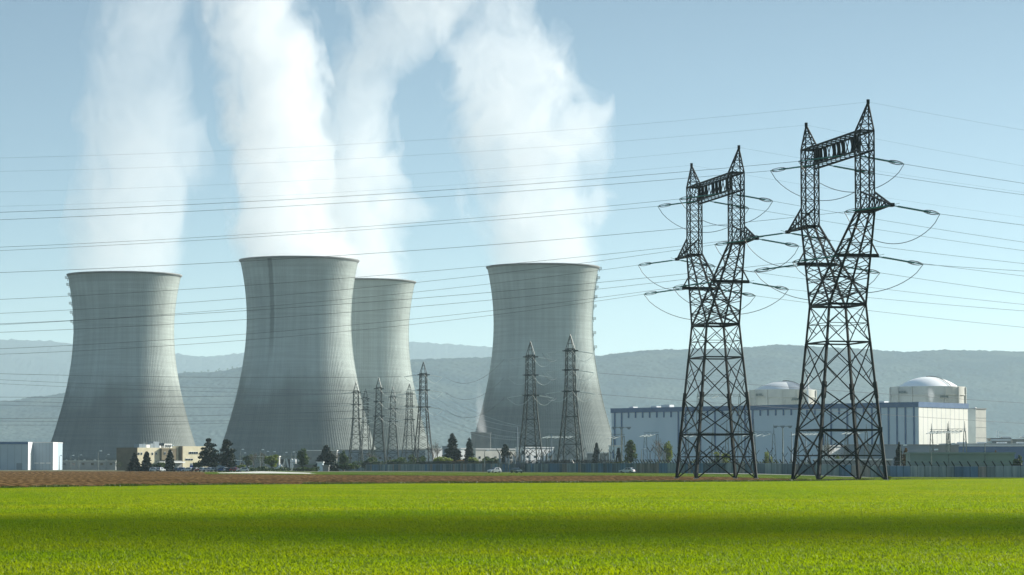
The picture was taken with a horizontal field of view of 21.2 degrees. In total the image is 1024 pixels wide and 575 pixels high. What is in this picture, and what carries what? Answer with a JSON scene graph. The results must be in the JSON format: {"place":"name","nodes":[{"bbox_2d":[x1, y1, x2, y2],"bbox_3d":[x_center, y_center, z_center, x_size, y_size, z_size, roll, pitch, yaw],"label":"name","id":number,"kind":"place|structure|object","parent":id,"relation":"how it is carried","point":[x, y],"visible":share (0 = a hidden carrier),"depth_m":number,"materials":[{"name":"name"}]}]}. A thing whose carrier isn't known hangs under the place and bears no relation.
{"place":"outdoors","nodes":[
{"label":"outdoors","id":0,"kind":"place"},
{"bbox_2d":[15,384,313,393],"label":"power cable","id":1,"kind":"object","parent":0,"point":[172,390],"visible":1,"depth_m":1371.26,"materials":[{"name":"grey metal"}]},
{"bbox_2d":[14,405,332,407],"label":"power cable","id":2,"kind":"object","parent":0,"point":[179,407],"visible":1,"depth_m":1373.46,"materials":[{"name":"grey metal"}]},
{"bbox_2d":[26,374,331,377],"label":"power cable","id":3,"kind":"object","parent":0,"point":[229,377],"visible":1,"depth_m":1108.60,"materials":[{"name":"grey metal"}]},
{"bbox_2d":[14,380,358,390],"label":"power cable","id":4,"kind":"object","parent":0,"point":[194,387],"visible":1,"depth_m":1310.41,"materials":[{"name":"grey metal"}]},
{"bbox_2d":[40,418,343,421],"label":"power cable","id":5,"kind":"object","parent":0,"point":[149,421],"visible":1,"depth_m":1302.00,"materials":[{"name":"grey metal"}]},
{"bbox_2d":[0,409,393,418],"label":"power cable","id":6,"kind":"object","parent":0,"point":[203,415],"visible":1,"depth_m":1103.01,"materials":[{"name":"grey metal"}]},
{"bbox_2d":[222,471,315,473],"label":"access road","id":7,"kind":"structure","parent":0,"point":[270,472],"depth_m":778.94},
{"bbox_2d":[187,392,391,396],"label":"power cable","id":8,"kind":"object","parent":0,"point":[273,395],"visible":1,"depth_m":1109.88,"materials":[{"name":"grey metal"}]},
{"bbox_2d":[0,339,596,400],"bbox_3d":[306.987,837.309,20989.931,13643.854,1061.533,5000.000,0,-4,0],"label":"hills","id":9,"kind":"structure","parent":0,"point":[51,366],"depth_m":20350.66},
{"bbox_2d":[0,470,706,473],"bbox_3d":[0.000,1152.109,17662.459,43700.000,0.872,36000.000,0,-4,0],"label":"ground","id":10,"kind":"structure","parent":0,"point":[256,470],"depth_m":968.93,"materials":[{"name":"brown soil"}]},
{"bbox_2d":[0,442,62,469],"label":"warehouse","id":11,"kind":"structure","parent":10,"relation":"on","point":[29,455],"depth_m":1454.10,"materials":[{"name":"white metal"}]},
{"bbox_2d":[62,460,115,469],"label":"building","id":12,"kind":"structure","parent":10,"relation":"on","point":[97,464],"depth_m":1496.81,"materials":[{"name":"grey metal"}]},
{"bbox_2d":[51,271,195,459],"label":"cooling tower","id":13,"kind":"structure","parent":10,"relation":"on","point":[115,365],"depth_m":1730.75,"materials":[{"name":"concrete"}]},
{"bbox_2d":[127,453,140,470],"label":"spruce tree","id":14,"kind":"object","parent":10,"relation":"on","point":[134,464],"visible":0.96,"depth_m":1006.64,"materials":[{"name":"green plant"}]},
{"bbox_2d":[139,451,152,470],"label":"spruce tree","id":15,"kind":"object","parent":10,"relation":"on","point":[146,464],"visible":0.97,"depth_m":1002.01,"materials":[{"name":"green plant"}]},
{"bbox_2d":[116,442,204,469],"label":"office building","id":16,"kind":"structure","parent":10,"relation":"on","point":[185,456],"depth_m":1308.88,"materials":[{"name":"grey concrete"}]},
{"bbox_2d":[164,449,174,470],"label":"spruce tree","id":17,"kind":"object","parent":10,"relation":"on","point":[169,465],"visible":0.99,"depth_m":1012.02,"materials":[{"name":"green plant"}]},
{"bbox_2d":[196,438,219,467],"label":"pine tree","id":18,"kind":"object","parent":10,"relation":"on","point":[208,454],"visible":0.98,"depth_m":996.73,"materials":[{"name":"green plant"}]},
{"bbox_2d":[217,439,236,466],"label":"pine tree","id":19,"kind":"object","parent":10,"relation":"on","point":[228,458],"visible":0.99,"depth_m":987.23,"materials":[{"name":"green plant"}]},
{"bbox_2d":[242,454,251,467],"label":"leafy tree","id":20,"kind":"object","parent":10,"relation":"on","point":[246,459],"visible":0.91,"depth_m":1246.79,"materials":[{"name":"green plant"}]},
{"bbox_2d":[249,456,280,468],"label":"building","id":21,"kind":"structure","parent":10,"relation":"on","point":[257,464],"depth_m":1417.08,"materials":[{"name":"grey concrete"}]},
{"bbox_2d":[248,466,319,470],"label":"undergrowth","id":22,"kind":"object","parent":10,"relation":"on","point":[281,468],"visible":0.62,"depth_m":1003.42,"materials":[{"name":"green plant"}]},
{"bbox_2d":[219,256,375,467],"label":"cooling tower","id":23,"kind":"structure","parent":10,"relation":"on","point":[328,353],"depth_m":1692.11,"materials":[{"name":"concrete"}]},
{"bbox_2d":[296,448,309,466],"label":"leafy tree","id":24,"kind":"object","parent":10,"relation":"on","point":[303,457],"visible":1,"depth_m":1046.81,"materials":[{"name":"green plant"}]},
{"bbox_2d":[306,450,337,463],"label":"building","id":25,"kind":"structure","parent":10,"relation":"on","point":[313,455],"depth_m":1527.14,"materials":[{"name":"grey concrete"}]},
{"bbox_2d":[312,445,338,470],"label":"spruce tree","id":26,"kind":"object","parent":10,"relation":"on","point":[326,457],"visible":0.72,"depth_m":1036.28,"materials":[{"name":"green plant"}]},
{"bbox_2d":[339,450,348,470],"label":"leafy tree","id":27,"kind":"object","parent":10,"relation":"on","point":[343,458],"visible":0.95,"depth_m":1057.38,"materials":[{"name":"green plant"}]},
{"bbox_2d":[337,462,360,469],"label":"bush","id":28,"kind":"object","parent":10,"relation":"on","point":[346,466],"visible":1,"depth_m":1036.17,"materials":[{"name":"green plant"}]},
{"bbox_2d":[341,382,371,461],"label":"narrow pylon","id":29,"kind":"object","parent":10,"relation":"on","point":[358,425],"visible":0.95,"depth_m":1390.79,"materials":[{"name":"metal"}]},
{"bbox_2d":[352,389,378,460],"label":"narrow pylon","id":30,"kind":"object","parent":10,"relation":"on","point":[363,422],"visible":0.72,"depth_m":1516.76,"materials":[{"name":"metal"}]},
{"bbox_2d":[360,456,380,467],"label":"bush","id":31,"kind":"object","parent":10,"relation":"on","point":[370,459],"visible":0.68,"depth_m":1175.93,"materials":[{"name":"green plant"}]},
{"bbox_2d":[362,378,395,463],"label":"narrow pylon","id":32,"kind":"object","parent":10,"relation":"on","point":[375,420],"visible":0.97,"depth_m":1328.17,"materials":[{"name":"metal"}]},
{"bbox_2d":[338,450,424,463],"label":"building","id":33,"kind":"structure","parent":10,"relation":"on","point":[378,458],"depth_m":1537.16,"materials":[{"name":"grey concrete"}]},
{"bbox_2d":[351,278,430,449],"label":"cooling tower","id":34,"kind":"structure","parent":10,"relation":"on","point":[381,354],"depth_m":1895.08,"materials":[{"name":"concrete"}]},
{"bbox_2d":[378,388,405,460],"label":"narrow pylon","id":35,"kind":"object","parent":10,"relation":"on","point":[390,436],"visible":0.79,"depth_m":1487.31,"materials":[{"name":"metal"}]},
{"bbox_2d":[387,457,405,463],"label":"bush","id":36,"kind":"object","parent":10,"relation":"on","point":[399,459],"visible":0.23,"depth_m":1165.08,"materials":[{"name":"green plant"}]},
{"bbox_2d":[394,384,423,461],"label":"narrow pylon","id":37,"kind":"object","parent":10,"relation":"on","point":[407,417],"visible":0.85,"depth_m":1425.11,"materials":[{"name":"metal"}]},
{"bbox_2d":[405,362,442,462],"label":"narrow pylon","id":38,"kind":"object","parent":10,"relation":"on","point":[425,398],"visible":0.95,"depth_m":1124.79,"materials":[{"name":"grey metal"}]},
{"bbox_2d":[425,449,441,462],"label":"building","id":39,"kind":"structure","parent":10,"relation":"on","point":[430,458],"depth_m":1500.21,"materials":[{"name":"white"}]},
{"bbox_2d":[442,433,462,460],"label":"spruce tree","id":40,"kind":"object","parent":10,"relation":"on","point":[452,451],"visible":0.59,"depth_m":1116.81,"materials":[{"name":"green plant"}]},
{"bbox_2d":[0,478,913,487],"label":"weedy margin","id":41,"kind":"object","parent":10,"relation":"on","point":[316,482],"visible":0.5,"depth_m":322.82,"materials":[{"name":"green plant"}]},
{"bbox_2d":[462,437,474,460],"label":"spruce tree","id":42,"kind":"object","parent":10,"relation":"on","point":[468,450],"visible":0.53,"depth_m":1117.30,"materials":[{"name":"green plant"}]},
{"bbox_2d":[471,432,490,448],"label":"pump house","id":43,"kind":"structure","parent":10,"relation":"on","point":[480,442],"depth_m":1557.63,"materials":[{"name":"grey concrete"}]},
{"bbox_2d":[473,448,515,461],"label":"building","id":44,"kind":"structure","parent":10,"relation":"on","point":[479,453],"depth_m":1403.60,"materials":[{"name":"concrete"}]},
{"bbox_2d":[501,444,511,462],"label":"pine tree","id":45,"kind":"object","parent":10,"relation":"on","point":[505,448],"visible":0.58,"depth_m":1177.23,"materials":[{"name":"green plant"}]},
{"bbox_2d":[513,456,526,470],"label":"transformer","id":46,"kind":"object","parent":10,"relation":"on","point":[518,465],"visible":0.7,"depth_m":896.93,"materials":[{"name":"grey metal"}]},
{"bbox_2d":[507,341,553,461],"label":"narrow pylon","id":47,"kind":"object","parent":10,"relation":"on","point":[533,374],"visible":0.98,"depth_m":941.19,"materials":[{"name":"metal"}]},
{"bbox_2d":[515,447,553,462],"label":"building","id":48,"kind":"structure","parent":10,"relation":"on","point":[532,456],"depth_m":1382.00,"materials":[{"name":"white"}]},
{"bbox_2d":[475,263,611,462],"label":"cooling tower","id":49,"kind":"structure","parent":10,"relation":"on","point":[547,329],"depth_m":1653.06,"materials":[{"name":"concrete"}]},
{"bbox_2d":[543,434,579,462],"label":"switchyard gantry","id":50,"kind":"object","parent":10,"relation":"on","point":[548,437],"visible":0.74,"depth_m":1077.95,"materials":[{"name":"metal"}]},
{"bbox_2d":[546,334,593,462],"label":"narrow pylon","id":51,"kind":"object","parent":10,"relation":"on","point":[569,350],"visible":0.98,"depth_m":899.15,"materials":[{"name":"metal"}]},
{"bbox_2d":[591,442,600,462],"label":"spruce tree","id":52,"kind":"object","parent":10,"relation":"on","point":[595,455],"visible":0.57,"depth_m":1247.04,"materials":[{"name":"green plant"}]},
{"bbox_2d":[586,452,608,462],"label":"building","id":53,"kind":"structure","parent":10,"relation":"on","point":[589,456],"depth_m":1297.54,"materials":[{"name":"grey concrete"}]},
{"bbox_2d":[608,445,620,460],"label":"building","id":54,"kind":"structure","parent":10,"relation":"on","point":[614,447],"depth_m":1148.02,"materials":[{"name":"white"}]},
{"bbox_2d":[607,434,625,462],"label":"switchyard gantry","id":55,"kind":"object","parent":10,"relation":"on","point":[612,436],"visible":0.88,"depth_m":1058.23,"materials":[{"name":"metal"}]},
{"bbox_2d":[624,440,637,462],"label":"leafy tree","id":56,"kind":"object","parent":10,"relation":"on","point":[631,454],"visible":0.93,"depth_m":997.23,"materials":[{"name":"green plant"}]},
{"bbox_2d":[640,432,659,460],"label":"switchyard gantry","id":57,"kind":"object","parent":10,"relation":"on","point":[646,442],"visible":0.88,"depth_m":1038.26,"materials":[{"name":"white metal"}]},
{"bbox_2d":[650,439,665,460],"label":"bare tree","id":58,"kind":"object","parent":10,"relation":"on","point":[658,444],"visible":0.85,"depth_m":998.42,"materials":[{"name":"grey plant"}]},
{"bbox_2d":[662,441,672,462],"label":"leafy tree","id":59,"kind":"object","parent":10,"relation":"on","point":[669,452],"visible":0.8,"depth_m":1007.58,"materials":[{"name":"green plant"}]},
{"bbox_2d":[337,459,1023,477],"bbox_3d":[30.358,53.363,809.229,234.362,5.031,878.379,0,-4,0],"label":"perimeter wall","id":60,"kind":"structure","parent":10,"relation":"on","point":[897,470],"depth_m":722.20,"materials":[{"name":"concrete"}]},
{"bbox_2d":[638,145,798,478],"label":"lattice pylon","id":61,"kind":"object","parent":10,"relation":"on","point":[702,195],"visible":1,"depth_m":455.54,"materials":[{"name":"black metal"}]},
{"bbox_2d":[4,265,635,324],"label":"power cable","id":62,"kind":"object","parent":61,"relation":"attached to","point":[330,300],"visible":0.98,"depth_m":466.97,"materials":[{"name":"grey metal"}]},
{"bbox_2d":[0,206,656,250],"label":"power cable","id":63,"kind":"object","parent":61,"relation":"attached to","point":[324,232],"visible":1,"depth_m":451.01,"materials":[{"name":"grey metal"}]},
{"bbox_2d":[15,294,642,353],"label":"power cable","id":64,"kind":"object","parent":61,"relation":"attached to","point":[321,333],"visible":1,"depth_m":452.32,"materials":[{"name":"grey metal"}]},
{"bbox_2d":[2,287,672,348],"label":"power cable","id":65,"kind":"object","parent":61,"relation":"attached to","point":[325,327],"visible":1,"depth_m":434.29,"materials":[{"name":"grey metal"}]},
{"bbox_2d":[12,199,675,246],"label":"power cable","id":66,"kind":"object","parent":61,"relation":"attached to","point":[336,228],"visible":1,"depth_m":438.34,"materials":[{"name":"grey metal"}]},
{"bbox_2d":[0,244,714,313],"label":"power cable","id":67,"kind":"object","parent":61,"relation":"attached to","point":[356,288],"visible":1,"depth_m":421.79,"materials":[{"name":"grey metal"}]},
{"bbox_2d":[28,165,689,205],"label":"power cable","id":68,"kind":"object","parent":61,"relation":"attached to","point":[351,191],"visible":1,"depth_m":460.00,"materials":[{"name":"grey metal"}]},
{"bbox_2d":[13,148,728,191],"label":"power cable","id":69,"kind":"object","parent":61,"relation":"attached to","point":[358,177],"visible":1,"depth_m":432.46,"materials":[{"name":"grey metal"}]},
{"bbox_2d":[696,392,742,462],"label":"switchyard gantry","id":70,"kind":"object","parent":10,"relation":"on","point":[738,422],"visible":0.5,"depth_m":1178.74,"materials":[{"name":"metal"}]},
{"bbox_2d":[725,422,755,461],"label":"switchyard gantry","id":71,"kind":"object","parent":10,"relation":"on","point":[740,435],"visible":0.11,"depth_m":1048.49,"materials":[{"name":"metal"}]},
{"bbox_2d":[741,424,776,462],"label":"switchyard gantry","id":72,"kind":"object","parent":10,"relation":"on","point":[762,436],"visible":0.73,"depth_m":998.30,"materials":[{"name":"white metal"}]},
{"bbox_2d":[749,380,816,404],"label":"reactor building","id":73,"kind":"structure","parent":10,"relation":"on","point":[785,393],"depth_m":1484.95,"materials":[{"name":"concrete"}]},
{"bbox_2d":[610,401,968,463],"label":"turbine hall","id":74,"kind":"structure","parent":10,"relation":"on","point":[904,427],"depth_m":1338.65,"materials":[{"name":"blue metal"}]},
{"bbox_2d":[792,427,827,462],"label":"switchyard gantry","id":75,"kind":"object","parent":10,"relation":"on","point":[813,435],"visible":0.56,"depth_m":1048.12,"materials":[{"name":"metal"}]},
{"bbox_2d":[817,445,846,458],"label":"building","id":76,"kind":"structure","parent":10,"relation":"on","point":[839,450],"depth_m":1181.64,"materials":[{"name":"white"}]},
{"bbox_2d":[744,99,939,479],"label":"lattice pylon","id":77,"kind":"object","parent":10,"relation":"on","point":[817,153],"visible":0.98,"depth_m":399.55,"materials":[{"name":"black metal"}]},
{"bbox_2d":[0,239,737,299],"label":"power cable","id":78,"kind":"object","parent":77,"relation":"attached to","point":[367,276],"visible":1,"depth_m":410.23,"materials":[{"name":"grey metal"}]},
{"bbox_2d":[2,171,763,219],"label":"power cable","id":79,"kind":"object","parent":77,"relation":"attached to","point":[379,200],"visible":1,"depth_m":394.72,"materials":[{"name":"grey metal"}]},
{"bbox_2d":[16,271,749,331],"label":"power cable","id":80,"kind":"object","parent":77,"relation":"attached to","point":[380,309],"visible":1,"depth_m":396.02,"materials":[{"name":"grey metal"}]},
{"bbox_2d":[4,262,790,323],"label":"power cable","id":81,"kind":"object","parent":77,"relation":"attached to","point":[391,300],"visible":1,"depth_m":378.45,"materials":[{"name":"grey metal"}]},
{"bbox_2d":[17,161,797,211],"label":"power cable","id":82,"kind":"object","parent":77,"relation":"attached to","point":[403,192],"visible":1,"depth_m":381.93,"materials":[{"name":"grey metal"}]},
{"bbox_2d":[0,212,840,272],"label":"power cable","id":83,"kind":"object","parent":77,"relation":"attached to","point":[415,250],"visible":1,"depth_m":365.39,"materials":[{"name":"grey metal"}]},
{"bbox_2d":[40,125,801,170],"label":"power cable","id":84,"kind":"object","parent":77,"relation":"attached to","point":[412,155],"visible":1,"depth_m":403.98,"materials":[{"name":"grey metal"}]},
{"bbox_2d":[17,102,862,157],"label":"power cable","id":85,"kind":"object","parent":77,"relation":"attached to","point":[415,140],"visible":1,"depth_m":375.87,"materials":[{"name":"grey metal"}]},
{"bbox_2d":[813,459,892,465],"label":"building","id":86,"kind":"structure","parent":10,"relation":"on","point":[846,461],"depth_m":758.45,"materials":[{"name":"grey concrete"}]},
{"bbox_2d":[842,425,868,458],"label":"switchyard gantry","id":87,"kind":"object","parent":10,"relation":"on","point":[847,441],"visible":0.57,"depth_m":1048.28,"materials":[{"name":"metal"}]},
{"bbox_2d":[846,444,936,465],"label":"building","id":88,"kind":"structure","parent":10,"relation":"on","point":[890,451],"depth_m":1177.93,"materials":[{"name":"grey metal"}]},
{"bbox_2d":[889,376,966,403],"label":"reactor building","id":89,"kind":"structure","parent":10,"relation":"on","point":[930,388],"depth_m":1375.08,"materials":[{"name":"concrete"}]},
{"bbox_2d":[926,423,949,451],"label":"switchyard gantry","id":90,"kind":"object","parent":10,"relation":"on","point":[936,432],"visible":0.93,"depth_m":1078.36,"materials":[{"name":"metal"}]},
{"bbox_2d":[931,445,958,451],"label":"building","id":91,"kind":"structure","parent":10,"relation":"on","point":[942,448],"depth_m":1148.02,"materials":[{"name":"grey concrete"}]},
{"bbox_2d":[943,421,966,451],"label":"switchyard gantry","id":92,"kind":"object","parent":10,"relation":"on","point":[956,433],"visible":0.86,"depth_m":1073.24,"materials":[{"name":"metal"}]},
{"bbox_2d":[904,452,1015,465],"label":"building","id":93,"kind":"structure","parent":10,"relation":"on","point":[971,458],"depth_m":698.61,"materials":[{"name":"blue metal"}]},
{"bbox_2d":[968,407,986,442],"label":"annex tower","id":94,"kind":"structure","parent":10,"relation":"on","point":[976,431],"depth_m":1335.64,"materials":[{"name":"metal"}]},
{"bbox_2d":[938,442,1023,465],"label":"building","id":95,"kind":"structure","parent":10,"relation":"on","point":[1017,448],"depth_m":1237.83,"materials":[{"name":"grey metal"}]},
{"bbox_2d":[986,430,1023,442],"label":"building","id":96,"kind":"structure","parent":10,"relation":"on","point":[1001,439],"depth_m":1287.99,"materials":[{"name":"grey concrete"}]},
{"bbox_2d":[0,471,803,486],"bbox_3d":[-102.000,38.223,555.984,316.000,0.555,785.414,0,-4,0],"label":"ploughed field","id":97,"kind":"structure","parent":0,"point":[43,478],"depth_m":461.21,"materials":[{"name":"soil"}]},
{"bbox_2d":[0,344,1023,452],"bbox_3d":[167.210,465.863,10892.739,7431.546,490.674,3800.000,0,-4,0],"label":"hill","id":98,"kind":"structure","parent":0,"point":[992,378],"depth_m":10256.17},
{"bbox_2d":[0,0,1023,356],"label":"sky","id":99,"kind":"structure","parent":0,"point":[106,80],"materials":[{"name":"blue"}]},
{"bbox_2d":[204,471,1022,479],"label":"grass verge","id":100,"kind":"object","parent":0,"point":[775,475],"depth_m":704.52,"materials":[{"name":"green plant"}]},
{"bbox_2d":[264,454,278,470],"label":"leafy tree","id":101,"kind":"object","parent":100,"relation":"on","point":[273,460],"visible":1,"depth_m":1016.67,"materials":[{"name":"green plant"}]},
{"bbox_2d":[893,442,903,465],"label":"cypress tree","id":102,"kind":"object","parent":100,"relation":"on","point":[897,459],"visible":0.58,"depth_m":718.30,"materials":[{"name":"green plant"}]},
{"bbox_2d":[603,373,1016,402],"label":"power cable","id":103,"kind":"object","parent":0,"point":[808,388],"visible":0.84,"depth_m":964.38,"materials":[{"name":"grey metal"}]},
{"bbox_2d":[599,394,1023,423],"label":"power cable","id":104,"kind":"object","parent":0,"point":[807,409],"visible":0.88,"depth_m":959.64,"materials":[{"name":"grey metal"}]},
{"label":"green field","id":105,"kind":"structure","parent":0,"visible":0},
{"bbox_2d":[0,509,1023,574],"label":"young wheat","id":106,"kind":"object","parent":105,"relation":"on","point":[580,542],"visible":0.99,"depth_m":73.86,"materials":[{"name":"green plant"}]},
{"bbox_2d":[0,478,1023,513],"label":"distant wheat","id":107,"kind":"object","parent":105,"relation":"on","point":[933,495],"visible":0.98,"depth_m":180.28,"materials":[{"name":"green plant"}]},
{"bbox_2d":[29,478,1017,487],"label":"field margin wheat","id":108,"kind":"object","parent":105,"relation":"on","point":[414,483],"visible":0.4,"depth_m":316.19,"materials":[{"name":"plant"}]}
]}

